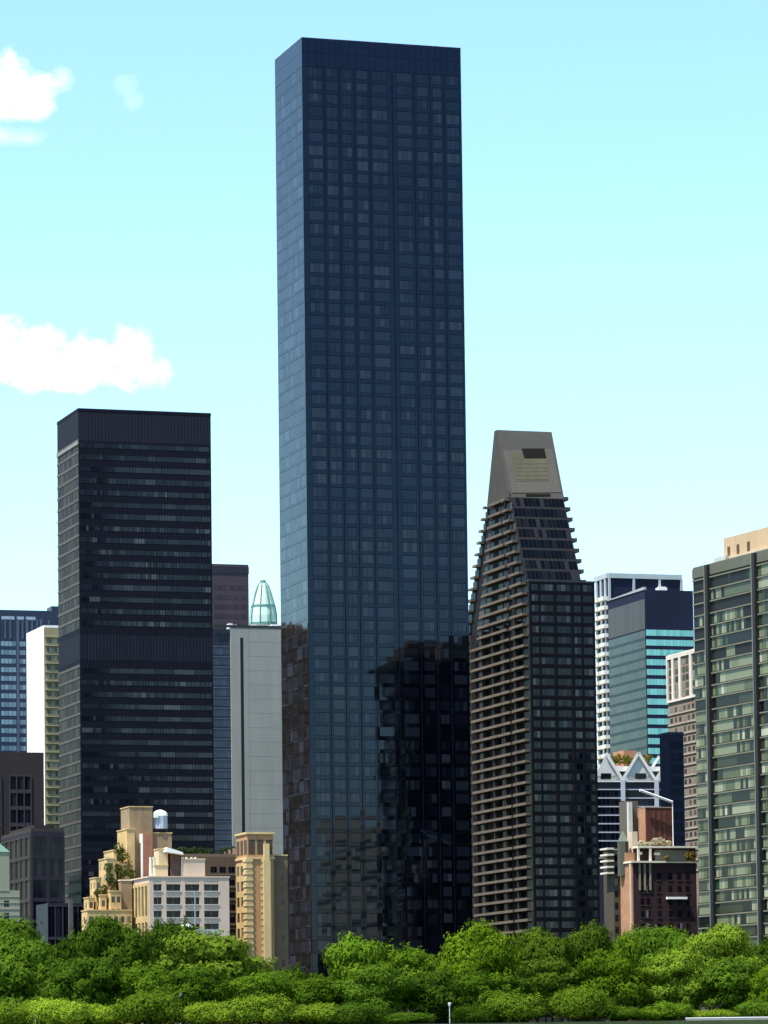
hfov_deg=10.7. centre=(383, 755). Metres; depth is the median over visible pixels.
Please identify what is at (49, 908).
window
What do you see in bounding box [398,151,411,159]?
window
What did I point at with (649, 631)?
turquoise banded tower
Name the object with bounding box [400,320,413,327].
window
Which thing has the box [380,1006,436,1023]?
bush
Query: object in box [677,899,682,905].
window
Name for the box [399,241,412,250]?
window
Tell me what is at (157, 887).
window
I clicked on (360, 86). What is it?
window
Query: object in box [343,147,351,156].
window
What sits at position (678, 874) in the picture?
window
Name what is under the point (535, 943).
tree
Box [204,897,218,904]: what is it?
window
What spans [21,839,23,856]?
window
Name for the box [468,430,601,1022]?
wedge topped tower
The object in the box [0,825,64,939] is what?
grey grid block
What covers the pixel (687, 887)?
window
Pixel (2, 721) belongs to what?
window
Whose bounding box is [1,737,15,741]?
window
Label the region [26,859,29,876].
window
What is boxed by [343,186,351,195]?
window
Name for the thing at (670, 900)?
window
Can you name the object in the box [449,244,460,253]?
window
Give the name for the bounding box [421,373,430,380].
window
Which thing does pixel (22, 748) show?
window
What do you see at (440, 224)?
window
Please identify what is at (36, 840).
window
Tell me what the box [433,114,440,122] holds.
window
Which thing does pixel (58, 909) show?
window
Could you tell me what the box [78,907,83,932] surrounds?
window
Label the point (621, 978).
tree
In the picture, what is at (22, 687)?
window
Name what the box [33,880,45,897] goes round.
window
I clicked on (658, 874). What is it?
window
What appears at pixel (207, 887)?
window
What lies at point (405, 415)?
window
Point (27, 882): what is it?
window
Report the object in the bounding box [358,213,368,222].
window
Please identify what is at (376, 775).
glass skyscraper
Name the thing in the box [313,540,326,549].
window
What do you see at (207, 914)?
window
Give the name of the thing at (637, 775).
window
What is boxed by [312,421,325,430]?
window
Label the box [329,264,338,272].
window
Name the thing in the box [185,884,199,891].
window
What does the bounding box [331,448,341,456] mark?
window
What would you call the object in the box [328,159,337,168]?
window
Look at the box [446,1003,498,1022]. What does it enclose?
bush
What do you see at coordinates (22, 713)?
window
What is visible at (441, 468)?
window
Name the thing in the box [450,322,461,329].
window
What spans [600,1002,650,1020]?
bush
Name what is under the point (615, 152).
sky
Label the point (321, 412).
window
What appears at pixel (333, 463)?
window
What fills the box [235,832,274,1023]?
tan brick tower
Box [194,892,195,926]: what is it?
globe mast
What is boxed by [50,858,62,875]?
window
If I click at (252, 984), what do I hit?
tree
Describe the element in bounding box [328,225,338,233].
window
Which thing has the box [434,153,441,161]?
window
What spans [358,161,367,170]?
window
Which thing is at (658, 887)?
window
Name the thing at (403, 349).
window
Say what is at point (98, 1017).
bush
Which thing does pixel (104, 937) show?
tree
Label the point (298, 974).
tree
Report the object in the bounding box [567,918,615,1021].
tree
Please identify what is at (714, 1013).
bush
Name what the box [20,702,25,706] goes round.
window
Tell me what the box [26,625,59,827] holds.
white tower
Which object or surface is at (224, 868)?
window
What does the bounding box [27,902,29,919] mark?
window
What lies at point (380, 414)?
window
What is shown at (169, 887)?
window
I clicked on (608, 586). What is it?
white framed tower
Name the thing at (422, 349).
window
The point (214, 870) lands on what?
window
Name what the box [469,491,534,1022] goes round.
balcony window
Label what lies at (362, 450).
window
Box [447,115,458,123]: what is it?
window
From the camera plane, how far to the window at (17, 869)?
1167.60 m
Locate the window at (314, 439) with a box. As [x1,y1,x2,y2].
[312,434,325,441]
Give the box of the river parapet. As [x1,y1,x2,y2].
[686,1017,767,1019]
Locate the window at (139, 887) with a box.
[139,887,140,916]
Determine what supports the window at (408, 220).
in the glass skyscraper
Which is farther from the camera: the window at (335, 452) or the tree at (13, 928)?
the window at (335, 452)
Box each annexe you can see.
[36,899,83,1023]
[274,855,288,1023]
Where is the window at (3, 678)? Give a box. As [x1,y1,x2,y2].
[1,676,15,680]
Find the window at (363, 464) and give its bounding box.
[361,462,371,471]
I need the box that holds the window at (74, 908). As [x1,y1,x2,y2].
[73,907,76,935]
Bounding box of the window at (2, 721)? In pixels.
[1,720,15,724]
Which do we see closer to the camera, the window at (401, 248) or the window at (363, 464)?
the window at (363, 464)
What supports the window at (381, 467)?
in the glass skyscraper
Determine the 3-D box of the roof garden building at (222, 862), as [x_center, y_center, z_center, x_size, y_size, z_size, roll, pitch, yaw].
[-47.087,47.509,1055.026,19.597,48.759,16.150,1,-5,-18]
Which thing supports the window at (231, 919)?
in the roof garden building at (222, 862)
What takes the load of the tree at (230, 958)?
on the ground
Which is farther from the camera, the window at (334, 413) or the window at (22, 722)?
the window at (22, 722)
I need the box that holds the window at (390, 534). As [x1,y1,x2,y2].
[378,529,392,537]
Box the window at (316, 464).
[312,461,325,468]
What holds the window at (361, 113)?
in the glass skyscraper
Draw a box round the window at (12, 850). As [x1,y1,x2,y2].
[11,842,13,858]
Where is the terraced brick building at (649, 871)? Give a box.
[600,789,698,1020]
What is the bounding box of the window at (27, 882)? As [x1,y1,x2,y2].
[26,880,29,898]
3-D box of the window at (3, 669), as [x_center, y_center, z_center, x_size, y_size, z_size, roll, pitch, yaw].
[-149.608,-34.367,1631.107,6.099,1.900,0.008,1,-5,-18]
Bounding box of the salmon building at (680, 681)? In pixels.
[666,649,700,1010]
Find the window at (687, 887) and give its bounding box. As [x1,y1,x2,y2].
[685,886,690,892]
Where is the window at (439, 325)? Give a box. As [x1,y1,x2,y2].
[436,321,443,328]
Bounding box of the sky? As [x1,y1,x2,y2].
[0,0,767,764]
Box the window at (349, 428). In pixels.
[346,422,354,431]
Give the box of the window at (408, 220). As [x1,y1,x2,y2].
[399,215,412,224]
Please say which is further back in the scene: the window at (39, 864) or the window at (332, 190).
the window at (39, 864)
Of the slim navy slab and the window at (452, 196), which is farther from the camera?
the slim navy slab
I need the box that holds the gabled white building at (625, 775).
[597,750,660,1020]
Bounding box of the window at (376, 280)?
[375,279,388,287]
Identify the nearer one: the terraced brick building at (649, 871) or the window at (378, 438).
the terraced brick building at (649, 871)
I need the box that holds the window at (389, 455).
[377,450,391,457]
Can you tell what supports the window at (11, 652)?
in the blue glass tower at (16, 626)
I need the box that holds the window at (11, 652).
[1,650,15,654]
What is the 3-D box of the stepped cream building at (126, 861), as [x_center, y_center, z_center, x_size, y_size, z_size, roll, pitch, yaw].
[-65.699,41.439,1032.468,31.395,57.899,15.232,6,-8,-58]
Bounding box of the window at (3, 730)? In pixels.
[1,728,15,732]
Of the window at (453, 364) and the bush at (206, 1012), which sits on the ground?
the bush at (206, 1012)
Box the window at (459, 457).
[451,452,463,461]
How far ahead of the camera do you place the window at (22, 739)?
1630.58 m
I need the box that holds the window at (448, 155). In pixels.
[447,153,459,162]
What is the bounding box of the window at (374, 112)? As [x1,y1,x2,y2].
[372,110,386,119]
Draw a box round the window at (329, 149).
[327,146,337,155]
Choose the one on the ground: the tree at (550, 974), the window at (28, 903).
the tree at (550, 974)
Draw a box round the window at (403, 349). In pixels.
[400,346,413,353]
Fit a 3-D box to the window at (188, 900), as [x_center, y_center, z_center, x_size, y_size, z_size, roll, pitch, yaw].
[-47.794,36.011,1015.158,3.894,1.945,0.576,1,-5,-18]
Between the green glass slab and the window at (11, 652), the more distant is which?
the window at (11, 652)
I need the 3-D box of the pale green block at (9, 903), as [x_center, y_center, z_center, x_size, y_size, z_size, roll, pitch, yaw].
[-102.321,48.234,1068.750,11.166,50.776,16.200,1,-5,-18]
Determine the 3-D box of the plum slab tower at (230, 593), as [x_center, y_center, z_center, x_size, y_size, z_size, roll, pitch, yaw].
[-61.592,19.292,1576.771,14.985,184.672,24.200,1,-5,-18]
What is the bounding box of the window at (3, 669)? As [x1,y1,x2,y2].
[1,667,15,671]
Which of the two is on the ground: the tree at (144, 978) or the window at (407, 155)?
the tree at (144, 978)
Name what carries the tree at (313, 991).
on the ground
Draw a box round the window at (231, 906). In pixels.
[229,904,234,909]
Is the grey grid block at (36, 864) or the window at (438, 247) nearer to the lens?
the window at (438, 247)
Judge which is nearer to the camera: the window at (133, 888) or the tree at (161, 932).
the tree at (161, 932)
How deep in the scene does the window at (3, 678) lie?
1630.58 m
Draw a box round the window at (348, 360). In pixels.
[345,356,353,364]
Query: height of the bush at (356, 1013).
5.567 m
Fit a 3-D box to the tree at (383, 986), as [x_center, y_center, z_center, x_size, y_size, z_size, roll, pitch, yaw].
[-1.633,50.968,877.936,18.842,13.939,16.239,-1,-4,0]
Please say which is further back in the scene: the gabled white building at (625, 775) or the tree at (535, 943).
the gabled white building at (625, 775)
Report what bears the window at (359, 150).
in the glass skyscraper
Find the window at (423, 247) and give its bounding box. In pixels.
[419,242,428,251]
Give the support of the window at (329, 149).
in the glass skyscraper
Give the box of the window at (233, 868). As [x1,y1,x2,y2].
[228,867,234,872]
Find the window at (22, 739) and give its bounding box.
[20,737,25,741]
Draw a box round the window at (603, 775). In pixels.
[601,773,610,778]
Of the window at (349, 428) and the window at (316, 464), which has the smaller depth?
the window at (316, 464)
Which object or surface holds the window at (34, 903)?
in the grey grid block at (36, 864)
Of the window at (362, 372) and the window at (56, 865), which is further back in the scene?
the window at (56, 865)
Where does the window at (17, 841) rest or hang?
in the grey grid block at (36, 864)
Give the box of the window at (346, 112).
[342,108,350,117]
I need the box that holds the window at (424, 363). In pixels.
[421,360,430,367]
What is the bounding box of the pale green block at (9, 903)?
[0,844,19,922]
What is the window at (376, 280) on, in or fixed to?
in the glass skyscraper
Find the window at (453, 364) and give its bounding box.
[450,361,462,369]
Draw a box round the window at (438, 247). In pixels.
[435,243,442,252]
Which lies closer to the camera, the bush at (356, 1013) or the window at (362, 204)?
the bush at (356, 1013)
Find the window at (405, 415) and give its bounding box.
[401,411,414,419]
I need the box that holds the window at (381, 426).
[376,423,390,432]
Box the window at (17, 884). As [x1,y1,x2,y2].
[16,882,19,899]
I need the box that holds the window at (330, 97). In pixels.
[327,94,336,101]
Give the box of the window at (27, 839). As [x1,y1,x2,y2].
[26,837,28,855]
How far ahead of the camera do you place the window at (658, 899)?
1012.20 m
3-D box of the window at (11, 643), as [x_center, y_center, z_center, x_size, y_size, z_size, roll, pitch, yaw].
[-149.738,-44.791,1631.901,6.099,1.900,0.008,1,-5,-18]
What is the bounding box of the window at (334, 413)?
[330,408,340,417]
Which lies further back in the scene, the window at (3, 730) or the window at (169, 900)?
the window at (3, 730)
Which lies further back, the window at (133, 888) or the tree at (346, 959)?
the window at (133, 888)
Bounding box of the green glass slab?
[692,527,767,1015]
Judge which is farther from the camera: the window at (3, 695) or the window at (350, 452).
the window at (3, 695)
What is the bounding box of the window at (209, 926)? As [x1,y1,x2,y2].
[204,924,218,928]
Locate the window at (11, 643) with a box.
[1,641,15,645]
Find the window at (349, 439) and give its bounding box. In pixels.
[346,435,354,442]
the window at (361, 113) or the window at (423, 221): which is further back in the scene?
the window at (423, 221)
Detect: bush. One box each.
[0,999,36,1023]
[15,996,95,1023]
[83,1003,127,1023]
[104,987,188,1023]
[180,1000,239,1023]
[220,992,300,1023]
[283,1002,340,1023]
[330,1002,390,1023]
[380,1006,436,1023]
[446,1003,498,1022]
[476,991,549,1022]
[546,982,619,1021]
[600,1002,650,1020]
[640,1000,695,1020]
[687,1001,741,1017]
[733,1000,767,1016]
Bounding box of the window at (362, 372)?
[360,370,370,378]
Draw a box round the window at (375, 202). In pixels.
[374,201,387,210]
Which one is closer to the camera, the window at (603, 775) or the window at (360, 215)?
the window at (360, 215)
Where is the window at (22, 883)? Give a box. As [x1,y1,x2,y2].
[21,881,24,899]
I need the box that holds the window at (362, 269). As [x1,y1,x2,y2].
[359,265,368,274]
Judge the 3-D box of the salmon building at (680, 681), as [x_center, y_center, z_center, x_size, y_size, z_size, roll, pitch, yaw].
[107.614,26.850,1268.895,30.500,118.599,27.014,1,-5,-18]
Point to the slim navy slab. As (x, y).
(672, 766)
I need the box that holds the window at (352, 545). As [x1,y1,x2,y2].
[348,541,356,549]
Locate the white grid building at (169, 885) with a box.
[131,847,229,1023]
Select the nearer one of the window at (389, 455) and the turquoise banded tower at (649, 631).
the window at (389, 455)
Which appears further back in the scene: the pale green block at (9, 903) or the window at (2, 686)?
the window at (2, 686)
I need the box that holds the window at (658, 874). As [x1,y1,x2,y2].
[656,873,661,880]
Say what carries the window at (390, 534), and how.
in the glass skyscraper
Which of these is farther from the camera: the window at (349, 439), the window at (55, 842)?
the window at (55, 842)
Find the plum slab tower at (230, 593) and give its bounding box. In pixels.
[212,564,248,628]
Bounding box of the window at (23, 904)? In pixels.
[22,903,24,919]
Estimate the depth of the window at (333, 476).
1091.25 m
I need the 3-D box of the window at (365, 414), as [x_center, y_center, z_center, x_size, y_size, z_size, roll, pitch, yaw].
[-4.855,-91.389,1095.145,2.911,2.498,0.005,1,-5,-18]
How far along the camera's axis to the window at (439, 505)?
1099.81 m
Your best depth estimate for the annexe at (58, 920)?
1121.10 m
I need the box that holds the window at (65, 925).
[63,907,67,936]
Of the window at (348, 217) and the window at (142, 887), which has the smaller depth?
the window at (142, 887)
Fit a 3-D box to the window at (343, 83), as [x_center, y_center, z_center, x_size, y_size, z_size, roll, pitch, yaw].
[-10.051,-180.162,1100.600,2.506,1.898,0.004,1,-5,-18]
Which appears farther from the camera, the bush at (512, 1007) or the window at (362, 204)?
the window at (362, 204)
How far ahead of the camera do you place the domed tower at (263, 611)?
1906.63 m
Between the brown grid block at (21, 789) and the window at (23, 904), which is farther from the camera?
the brown grid block at (21, 789)
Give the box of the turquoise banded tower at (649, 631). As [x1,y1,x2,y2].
[607,587,693,766]
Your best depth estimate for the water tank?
1038.63 m
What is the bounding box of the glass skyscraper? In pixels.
[275,37,472,1023]
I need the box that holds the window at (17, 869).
[16,861,19,878]
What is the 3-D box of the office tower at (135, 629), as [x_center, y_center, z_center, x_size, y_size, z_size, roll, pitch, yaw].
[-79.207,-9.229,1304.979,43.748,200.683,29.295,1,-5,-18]
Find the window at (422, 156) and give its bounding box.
[418,152,427,160]
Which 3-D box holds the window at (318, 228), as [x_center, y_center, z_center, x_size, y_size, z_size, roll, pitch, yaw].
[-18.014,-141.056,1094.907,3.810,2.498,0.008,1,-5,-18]
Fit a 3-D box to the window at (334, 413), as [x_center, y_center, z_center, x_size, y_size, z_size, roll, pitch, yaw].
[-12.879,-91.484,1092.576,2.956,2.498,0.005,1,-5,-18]
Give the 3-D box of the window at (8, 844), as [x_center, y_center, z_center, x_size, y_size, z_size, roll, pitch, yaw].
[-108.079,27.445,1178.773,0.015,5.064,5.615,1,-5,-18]
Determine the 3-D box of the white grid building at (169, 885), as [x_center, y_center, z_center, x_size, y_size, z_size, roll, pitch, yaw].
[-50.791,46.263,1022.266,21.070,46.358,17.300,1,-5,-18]
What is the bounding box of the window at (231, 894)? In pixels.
[229,892,234,897]
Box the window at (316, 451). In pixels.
[312,447,325,456]
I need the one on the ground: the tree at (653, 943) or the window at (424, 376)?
the tree at (653, 943)
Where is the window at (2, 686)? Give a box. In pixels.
[1,685,15,689]
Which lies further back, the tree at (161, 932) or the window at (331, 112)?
the window at (331, 112)
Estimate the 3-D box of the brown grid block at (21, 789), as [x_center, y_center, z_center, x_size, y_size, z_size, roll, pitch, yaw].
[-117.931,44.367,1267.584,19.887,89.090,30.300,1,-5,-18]
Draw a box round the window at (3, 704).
[1,702,15,706]
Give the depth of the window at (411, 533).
1096.32 m
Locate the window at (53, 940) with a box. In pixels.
[48,939,54,946]
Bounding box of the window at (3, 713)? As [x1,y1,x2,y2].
[1,711,15,715]
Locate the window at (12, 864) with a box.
[11,862,14,879]
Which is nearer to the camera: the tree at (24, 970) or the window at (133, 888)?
the tree at (24, 970)
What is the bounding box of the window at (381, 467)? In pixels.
[377,463,391,471]
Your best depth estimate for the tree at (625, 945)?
969.82 m
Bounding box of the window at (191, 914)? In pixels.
[185,911,199,917]
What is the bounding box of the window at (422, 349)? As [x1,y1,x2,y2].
[420,347,430,354]
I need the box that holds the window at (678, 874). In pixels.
[677,873,681,880]
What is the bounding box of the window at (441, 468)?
[438,465,445,472]
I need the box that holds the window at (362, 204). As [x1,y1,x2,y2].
[358,200,368,209]
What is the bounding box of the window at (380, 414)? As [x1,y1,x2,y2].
[376,410,390,419]
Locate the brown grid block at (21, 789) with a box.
[0,752,43,842]
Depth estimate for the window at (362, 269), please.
1098.20 m
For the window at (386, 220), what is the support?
in the glass skyscraper
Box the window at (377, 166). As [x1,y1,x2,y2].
[373,162,387,171]
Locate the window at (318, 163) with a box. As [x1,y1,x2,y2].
[309,158,322,167]
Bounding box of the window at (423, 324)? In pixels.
[420,321,429,327]
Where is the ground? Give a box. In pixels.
[439,1019,767,1023]
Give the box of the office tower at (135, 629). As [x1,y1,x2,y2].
[56,408,214,902]
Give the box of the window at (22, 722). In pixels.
[20,720,25,724]
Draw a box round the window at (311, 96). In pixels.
[308,93,321,100]
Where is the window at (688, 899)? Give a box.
[685,898,690,905]
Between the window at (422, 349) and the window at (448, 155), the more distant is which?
the window at (448, 155)
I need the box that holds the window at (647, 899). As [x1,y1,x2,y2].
[646,898,650,905]
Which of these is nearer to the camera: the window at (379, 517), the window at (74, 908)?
the window at (379, 517)
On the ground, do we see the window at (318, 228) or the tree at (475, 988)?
the tree at (475, 988)
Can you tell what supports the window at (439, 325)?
in the glass skyscraper
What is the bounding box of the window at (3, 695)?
[1,693,15,697]
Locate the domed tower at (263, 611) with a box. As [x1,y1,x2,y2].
[249,580,280,625]
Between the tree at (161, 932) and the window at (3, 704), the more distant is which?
the window at (3, 704)
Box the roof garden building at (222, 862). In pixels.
[175,845,236,1023]
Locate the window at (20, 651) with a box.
[19,650,25,654]
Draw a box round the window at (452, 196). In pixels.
[448,192,459,200]
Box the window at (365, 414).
[361,410,370,418]
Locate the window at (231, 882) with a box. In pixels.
[229,879,234,884]
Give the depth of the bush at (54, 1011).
848.54 m
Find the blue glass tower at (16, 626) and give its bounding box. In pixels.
[0,606,57,751]
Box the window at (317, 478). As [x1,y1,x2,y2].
[313,474,325,482]
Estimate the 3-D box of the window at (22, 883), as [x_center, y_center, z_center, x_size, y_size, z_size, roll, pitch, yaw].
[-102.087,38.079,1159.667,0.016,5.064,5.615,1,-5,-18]
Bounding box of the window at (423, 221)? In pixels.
[419,217,428,225]
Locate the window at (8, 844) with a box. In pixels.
[6,842,9,859]
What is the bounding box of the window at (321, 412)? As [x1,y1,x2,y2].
[312,408,325,416]
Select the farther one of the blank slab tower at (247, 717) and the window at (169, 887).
the blank slab tower at (247, 717)
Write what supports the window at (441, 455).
in the glass skyscraper
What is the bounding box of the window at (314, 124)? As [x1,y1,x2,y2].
[309,119,321,128]
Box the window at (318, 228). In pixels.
[310,224,323,233]
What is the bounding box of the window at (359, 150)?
[357,148,367,157]
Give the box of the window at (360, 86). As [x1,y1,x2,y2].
[357,83,366,90]
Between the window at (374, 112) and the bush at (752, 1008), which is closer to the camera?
the bush at (752, 1008)
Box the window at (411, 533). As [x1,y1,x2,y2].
[403,529,416,538]
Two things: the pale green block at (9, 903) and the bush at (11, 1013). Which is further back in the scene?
the pale green block at (9, 903)
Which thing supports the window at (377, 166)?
in the glass skyscraper
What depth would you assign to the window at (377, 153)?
1101.96 m
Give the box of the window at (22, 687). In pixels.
[20,685,25,689]
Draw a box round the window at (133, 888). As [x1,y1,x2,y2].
[133,888,133,917]
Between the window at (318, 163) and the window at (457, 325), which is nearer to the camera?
the window at (318, 163)
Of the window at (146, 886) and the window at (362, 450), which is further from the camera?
the window at (362, 450)
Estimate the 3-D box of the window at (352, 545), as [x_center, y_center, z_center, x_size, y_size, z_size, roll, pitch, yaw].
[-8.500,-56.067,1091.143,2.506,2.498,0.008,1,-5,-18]
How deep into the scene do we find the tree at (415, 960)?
924.18 m
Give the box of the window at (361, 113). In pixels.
[357,109,366,118]
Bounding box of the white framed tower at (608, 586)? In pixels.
[594,573,682,765]
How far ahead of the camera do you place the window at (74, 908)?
1122.32 m
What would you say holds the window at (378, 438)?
in the glass skyscraper
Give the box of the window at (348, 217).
[344,212,352,221]
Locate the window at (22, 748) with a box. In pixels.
[20,746,25,750]
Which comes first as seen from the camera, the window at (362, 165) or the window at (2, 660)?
the window at (362, 165)
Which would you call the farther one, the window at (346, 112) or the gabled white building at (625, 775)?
the gabled white building at (625, 775)
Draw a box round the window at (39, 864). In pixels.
[33,858,45,875]
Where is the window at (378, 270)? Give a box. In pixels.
[374,266,388,275]
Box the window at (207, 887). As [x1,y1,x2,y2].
[204,884,218,891]
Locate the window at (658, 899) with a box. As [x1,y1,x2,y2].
[657,898,661,905]
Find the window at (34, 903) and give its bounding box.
[33,902,45,918]
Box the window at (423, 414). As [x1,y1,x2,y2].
[421,412,431,420]
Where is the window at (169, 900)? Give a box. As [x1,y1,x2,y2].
[166,897,180,904]
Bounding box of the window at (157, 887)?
[153,884,161,891]
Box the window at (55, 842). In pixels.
[50,837,62,854]
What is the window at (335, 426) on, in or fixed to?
in the glass skyscraper
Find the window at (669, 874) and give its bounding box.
[668,873,672,880]
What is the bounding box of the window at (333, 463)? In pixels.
[331,461,341,469]
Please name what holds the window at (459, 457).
in the glass skyscraper
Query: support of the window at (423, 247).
in the glass skyscraper
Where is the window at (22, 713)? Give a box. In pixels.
[20,711,25,715]
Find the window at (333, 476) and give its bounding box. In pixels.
[331,474,341,483]
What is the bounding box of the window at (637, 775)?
[635,773,645,778]
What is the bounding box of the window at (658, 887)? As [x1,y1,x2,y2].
[656,886,661,892]
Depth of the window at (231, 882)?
1050.47 m
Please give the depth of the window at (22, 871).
1161.34 m
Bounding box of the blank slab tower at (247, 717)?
[213,623,282,854]
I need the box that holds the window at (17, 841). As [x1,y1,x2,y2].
[16,840,18,857]
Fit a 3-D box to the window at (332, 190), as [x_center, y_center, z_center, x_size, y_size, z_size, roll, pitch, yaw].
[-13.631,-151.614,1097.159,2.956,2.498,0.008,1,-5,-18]
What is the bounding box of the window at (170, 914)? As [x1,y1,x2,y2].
[166,911,180,917]
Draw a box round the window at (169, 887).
[166,884,180,891]
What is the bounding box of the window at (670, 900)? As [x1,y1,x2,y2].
[668,899,673,905]
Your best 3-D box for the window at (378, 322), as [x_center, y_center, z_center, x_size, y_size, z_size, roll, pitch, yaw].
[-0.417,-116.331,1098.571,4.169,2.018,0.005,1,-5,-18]
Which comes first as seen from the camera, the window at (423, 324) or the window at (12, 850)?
the window at (423, 324)
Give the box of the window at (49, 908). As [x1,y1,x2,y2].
[48,907,54,936]
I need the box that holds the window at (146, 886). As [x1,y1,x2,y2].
[146,886,146,915]
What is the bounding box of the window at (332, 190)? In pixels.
[328,185,337,194]
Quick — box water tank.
[153,810,167,831]
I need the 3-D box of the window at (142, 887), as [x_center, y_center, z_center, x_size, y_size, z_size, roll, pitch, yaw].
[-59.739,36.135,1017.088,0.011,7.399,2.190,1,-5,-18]
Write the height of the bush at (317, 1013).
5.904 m
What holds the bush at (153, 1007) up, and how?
on the ground
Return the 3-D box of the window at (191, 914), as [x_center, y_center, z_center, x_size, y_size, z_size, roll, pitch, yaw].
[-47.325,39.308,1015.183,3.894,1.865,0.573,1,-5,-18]
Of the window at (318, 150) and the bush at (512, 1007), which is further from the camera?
the window at (318, 150)
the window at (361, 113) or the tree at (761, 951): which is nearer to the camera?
the tree at (761, 951)
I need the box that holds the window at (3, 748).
[1,746,15,750]
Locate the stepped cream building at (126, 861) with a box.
[81,806,171,1023]
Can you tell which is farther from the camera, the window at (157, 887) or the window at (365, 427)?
the window at (365, 427)
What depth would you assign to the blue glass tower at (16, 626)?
1631.69 m
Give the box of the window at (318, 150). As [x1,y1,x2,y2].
[309,145,322,154]
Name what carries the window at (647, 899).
in the terraced brick building at (649, 871)
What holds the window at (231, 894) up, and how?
in the roof garden building at (222, 862)
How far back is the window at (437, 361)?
1102.76 m
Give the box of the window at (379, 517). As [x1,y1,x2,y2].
[377,515,391,523]
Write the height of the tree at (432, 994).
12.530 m
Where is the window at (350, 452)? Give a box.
[346,449,355,457]
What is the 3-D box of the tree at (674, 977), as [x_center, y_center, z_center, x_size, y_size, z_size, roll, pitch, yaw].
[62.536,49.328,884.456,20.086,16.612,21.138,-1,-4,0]
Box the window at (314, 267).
[310,263,323,271]
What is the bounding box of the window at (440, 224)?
[434,217,442,226]
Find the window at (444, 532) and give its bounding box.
[439,530,446,538]
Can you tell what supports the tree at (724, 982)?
on the ground
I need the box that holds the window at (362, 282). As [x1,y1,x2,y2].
[359,279,368,286]
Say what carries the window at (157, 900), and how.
in the white grid building at (169, 885)
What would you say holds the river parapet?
on the esplanade
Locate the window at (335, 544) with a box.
[332,540,342,549]
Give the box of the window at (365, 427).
[361,423,370,431]
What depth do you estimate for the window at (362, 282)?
1097.93 m
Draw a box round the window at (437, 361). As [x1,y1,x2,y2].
[436,360,444,368]
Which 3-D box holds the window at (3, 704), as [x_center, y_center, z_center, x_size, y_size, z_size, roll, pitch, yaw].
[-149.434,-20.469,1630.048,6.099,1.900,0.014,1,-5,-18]
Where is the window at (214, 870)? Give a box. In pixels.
[211,867,216,872]
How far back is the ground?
844.22 m
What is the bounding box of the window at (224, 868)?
[220,867,225,872]
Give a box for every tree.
[0,913,41,953]
[0,934,67,1005]
[33,954,128,1006]
[42,927,83,964]
[68,912,158,971]
[110,958,170,1023]
[143,914,205,1023]
[150,926,292,988]
[152,964,238,1008]
[217,967,295,1023]
[275,962,319,982]
[283,975,346,1007]
[320,930,399,983]
[333,961,417,1023]
[383,939,443,1018]
[400,970,462,1023]
[432,918,524,1020]
[446,967,536,1022]
[511,926,582,1021]
[513,953,588,1021]
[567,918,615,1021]
[574,949,654,1020]
[609,920,649,967]
[631,923,699,1020]
[643,946,707,1020]
[675,922,766,1009]
[695,955,767,1015]
[744,964,767,1002]
[750,935,767,963]
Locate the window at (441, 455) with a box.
[438,452,445,460]
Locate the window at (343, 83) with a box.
[342,82,350,89]
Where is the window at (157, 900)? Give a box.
[153,897,162,904]
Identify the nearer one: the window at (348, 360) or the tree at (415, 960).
the tree at (415, 960)
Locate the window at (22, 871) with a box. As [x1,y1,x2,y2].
[21,860,24,877]
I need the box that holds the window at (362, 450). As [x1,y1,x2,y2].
[361,449,371,457]
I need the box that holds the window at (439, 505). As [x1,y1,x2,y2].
[438,504,446,512]
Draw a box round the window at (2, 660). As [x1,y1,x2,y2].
[1,659,15,663]
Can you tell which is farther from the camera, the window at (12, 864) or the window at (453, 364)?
the window at (12, 864)
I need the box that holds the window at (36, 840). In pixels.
[33,837,45,854]
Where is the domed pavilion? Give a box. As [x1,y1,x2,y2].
[182,924,219,1023]
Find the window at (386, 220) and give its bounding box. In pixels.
[374,214,388,223]
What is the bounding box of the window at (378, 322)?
[375,319,389,326]
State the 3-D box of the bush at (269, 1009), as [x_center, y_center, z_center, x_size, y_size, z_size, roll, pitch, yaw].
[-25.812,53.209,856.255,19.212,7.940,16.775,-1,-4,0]
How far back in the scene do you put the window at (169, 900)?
1013.93 m
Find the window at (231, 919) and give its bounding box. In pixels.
[229,917,234,921]
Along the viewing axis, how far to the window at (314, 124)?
1097.12 m
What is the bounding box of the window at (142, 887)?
[142,887,143,915]
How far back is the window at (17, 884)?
1165.89 m
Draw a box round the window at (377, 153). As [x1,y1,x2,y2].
[373,149,387,158]
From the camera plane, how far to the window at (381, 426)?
1096.32 m
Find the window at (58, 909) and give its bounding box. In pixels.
[56,907,61,936]
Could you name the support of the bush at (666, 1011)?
on the ground
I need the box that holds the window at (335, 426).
[331,422,340,430]
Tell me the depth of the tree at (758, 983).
866.85 m
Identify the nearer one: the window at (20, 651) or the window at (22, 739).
the window at (22, 739)
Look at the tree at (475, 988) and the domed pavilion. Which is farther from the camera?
the domed pavilion
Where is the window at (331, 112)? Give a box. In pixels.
[327,107,337,116]
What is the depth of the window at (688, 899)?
1014.43 m
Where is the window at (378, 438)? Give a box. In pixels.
[376,436,390,445]
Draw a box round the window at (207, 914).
[204,911,219,917]
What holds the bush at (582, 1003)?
on the ground
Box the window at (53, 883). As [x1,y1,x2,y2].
[50,880,62,897]
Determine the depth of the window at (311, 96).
1097.66 m
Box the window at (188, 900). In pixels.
[185,897,199,904]
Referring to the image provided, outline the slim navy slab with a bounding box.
[659,732,684,845]

